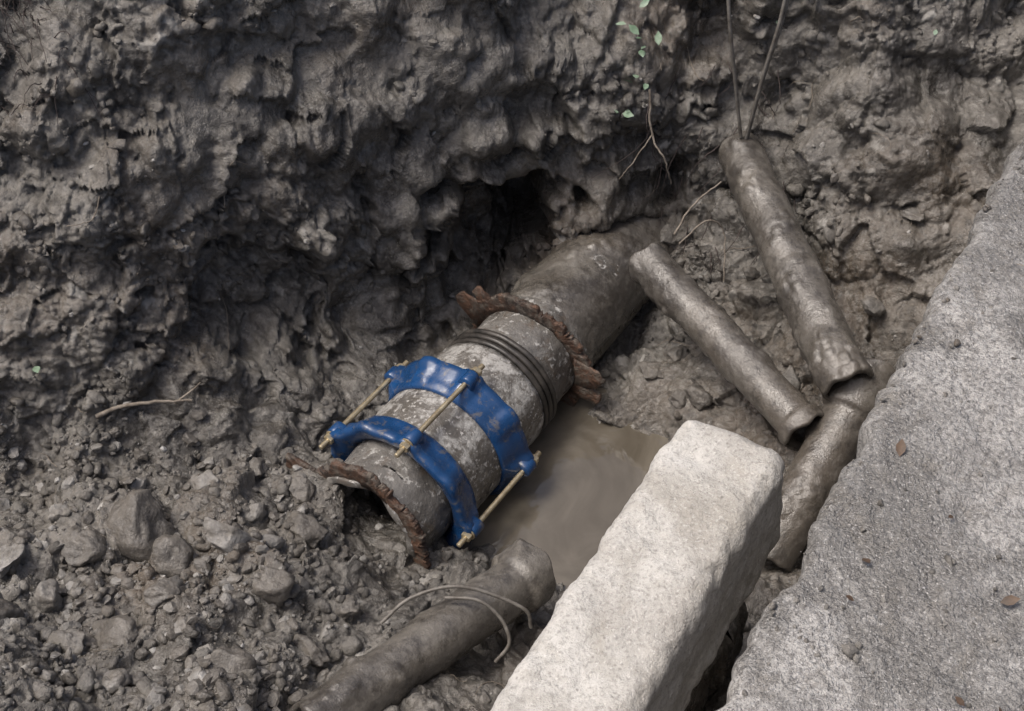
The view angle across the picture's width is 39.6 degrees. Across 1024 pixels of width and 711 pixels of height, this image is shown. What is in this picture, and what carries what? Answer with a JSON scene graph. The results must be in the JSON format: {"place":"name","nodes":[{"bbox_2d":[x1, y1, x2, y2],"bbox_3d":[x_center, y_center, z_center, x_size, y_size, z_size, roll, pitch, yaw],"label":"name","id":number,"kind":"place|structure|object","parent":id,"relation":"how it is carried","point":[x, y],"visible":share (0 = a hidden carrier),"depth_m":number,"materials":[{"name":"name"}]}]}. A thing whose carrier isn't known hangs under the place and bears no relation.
{"place":"outdoors","nodes":[
{"label":"outdoors","id":0,"kind":"place"},
{"bbox_2d":[0,0,1023,710],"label":"ground","id":1,"kind":"structure","parent":0,"point":[324,106],"depth_m":3.06,"materials":[{"name":"soil"}]},
{"bbox_2d":[95,382,200,418],"bbox_3d":[-0.735,0.099,2.888,0.218,0.029,0.036,-15,47,-15],"label":"dry stick","id":2,"kind":"object","parent":1,"relation":"on","point":[112,409],"visible":1,"depth_m":2.88,"materials":[{"name":"brown wood"}]},
{"bbox_2d":[0,401,397,710],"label":"gravel","id":3,"kind":"structure","parent":1,"relation":"on","point":[155,699],"depth_m":2.55,"materials":[{"name":"grey gravel"}]},
{"bbox_2d":[0,0,797,281],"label":"roots","id":4,"kind":"object","parent":1,"relation":"on","point":[8,4],"visible":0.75,"depth_m":2.97,"materials":[{"name":"brown plant"}]},
{"bbox_2d":[289,538,555,710],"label":"conduit pipe","id":5,"kind":"object","parent":1,"relation":"on","point":[422,647],"visible":0.92,"depth_m":2.52,"materials":[{"name":"grey metal"}]},
{"bbox_2d":[380,584,532,662],"bbox_3d":[-0.098,0.473,2.566,0.266,0.107,0.090,10,46,10],"label":"tie wire","id":6,"kind":"object","parent":5,"relation":"attached to","point":[469,598],"visible":1,"depth_m":2.55,"materials":[{"name":"grey metal"}]},
{"bbox_2d":[0,205,924,695],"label":"rubble stones","id":7,"kind":"object","parent":1,"relation":"on","point":[140,525],"visible":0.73,"depth_m":2.62,"materials":[{"name":"grey stone"}]},
{"bbox_2d":[32,0,937,372],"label":"leaves","id":8,"kind":"object","parent":1,"relation":"on","point":[626,112],"visible":0.95,"depth_m":3.14,"materials":[{"name":"green plant"}]},
{"bbox_2d":[327,192,673,558],"bbox_3d":[0.066,-0.034,3.287,0.287,0.285,1.326,25,50,23],"label":"water main pipe","id":9,"kind":"object","parent":1,"relation":"on","point":[587,291],"visible":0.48,"depth_m":3.18,"materials":[{"name":"grey metal"}]},
{"bbox_2d":[285,453,431,568],"bbox_3d":[-0.309,0.297,2.886,0.366,0.234,0.040,25,50,23],"label":"rusted flange","id":10,"kind":"object","parent":9,"relation":"attached to","point":[367,480],"visible":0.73,"depth_m":2.81,"materials":[{"name":"metal"}]},
{"bbox_2d":[319,356,541,549],"bbox_3d":[-0.169,0.223,3.029,0.380,0.388,0.305,25,50,23],"label":"pipe coupling","id":11,"kind":"object","parent":9,"relation":"attached to","point":[456,433],"visible":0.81,"depth_m":2.94,"materials":[{"name":"metal"}]},
{"bbox_2d":[448,328,556,432],"bbox_3d":[-0.028,0.067,3.187,0.281,0.281,0.048,25,50,23],"label":"rubber gasket ring","id":12,"kind":"object","parent":9,"relation":"attached to","point":[500,343],"visible":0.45,"depth_m":3.09,"materials":[{"name":"black rubber"}]},
{"bbox_2d":[455,286,605,405],"bbox_3d":[0.042,-0.015,3.252,0.406,0.308,0.037,25,50,23],"label":"rusted flange","id":13,"kind":"object","parent":9,"relation":"attached to","point":[483,305],"visible":0.81,"depth_m":3.18,"materials":[{"name":"metal"}]},
{"bbox_2d":[0,2,1013,710],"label":"embedded stones","id":14,"kind":"object","parent":1,"relation":"on","point":[484,698],"visible":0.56,"depth_m":2.88,"materials":[{"name":"grey stone"}]},
{"bbox_2d":[0,0,1023,710],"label":"soil clods","id":15,"kind":"object","parent":1,"relation":"on","point":[144,686],"visible":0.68,"depth_m":2.76,"materials":[{"name":"grey soil"}]},
{"bbox_2d":[4,0,1023,693],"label":"twigs","id":16,"kind":"object","parent":1,"relation":"on","point":[536,160],"visible":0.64,"depth_m":3.05,"materials":[{"name":"brown wood"}]},
{"bbox_2d":[461,377,667,590],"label":"water puddle","id":17,"kind":"object","parent":1,"relation":"on","point":[563,503],"visible":0.15,"depth_m":3.10,"materials":[{"name":"brown liquid"}]},
{"bbox_2d":[490,420,784,710],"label":"concrete block","id":18,"kind":"object","parent":1,"relation":"on","point":[655,595],"depth_m":2.10,"materials":[{"name":"grey concrete"}]},
{"bbox_2d":[619,89,725,281],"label":"bare roots","id":19,"kind":"object","parent":1,"relation":"attached to","point":[665,161],"visible":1,"depth_m":3.14,"materials":[{"name":"brown plant"}]},
{"bbox_2d":[767,358,895,572],"bbox_3d":[0.617,0.215,2.866,0.135,0.300,0.475,27,51,25],"label":"conduit pipe","id":20,"kind":"object","parent":1,"relation":"on","point":[825,455],"visible":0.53,"depth_m":2.83,"materials":[{"name":"grey metal"}]},
{"bbox_2d":[628,242,824,451],"bbox_3d":[0.450,-0.026,3.030,0.110,0.157,0.580,-24,50,-22],"label":"conduit pipe","id":21,"kind":"object","parent":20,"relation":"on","point":[744,364],"visible":0.98,"depth_m":2.98,"materials":[{"name":"grey metal"}]},
{"bbox_2d":[718,131,873,401],"bbox_3d":[0.600,-0.205,3.069,0.120,0.185,0.734,-8,46,-8],"label":"conduit pipe","id":22,"kind":"object","parent":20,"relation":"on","point":[831,354],"visible":0.97,"depth_m":3.00,"materials":[{"name":"grey metal"}]},
{"bbox_2d":[726,0,742,137],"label":"hanging cable","id":23,"kind":"object","parent":22,"relation":"attached to","point":[733,65],"visible":1,"depth_m":3.10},
{"bbox_2d":[744,0,788,139],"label":"hanging cable","id":24,"kind":"object","parent":22,"relation":"attached to","point":[783,12],"visible":1,"depth_m":3.10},
{"bbox_2d":[716,137,1023,710],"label":"pavement","id":25,"kind":"structure","parent":0,"point":[969,655],"depth_m":1.88,"materials":[{"name":"grey concrete"}]},
{"bbox_2d":[737,148,1023,710],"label":"pavement debris","id":26,"kind":"object","parent":25,"relation":"on","point":[850,650],"visible":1,"depth_m":1.83,"materials":[{"name":"soil"}]},
{"bbox_2d":[846,439,1020,710],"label":"dry leaves","id":27,"kind":"object","parent":25,"relation":"on","point":[900,450],"visible":1,"depth_m":1.80,"materials":[{"name":"brown plant"}]}
]}

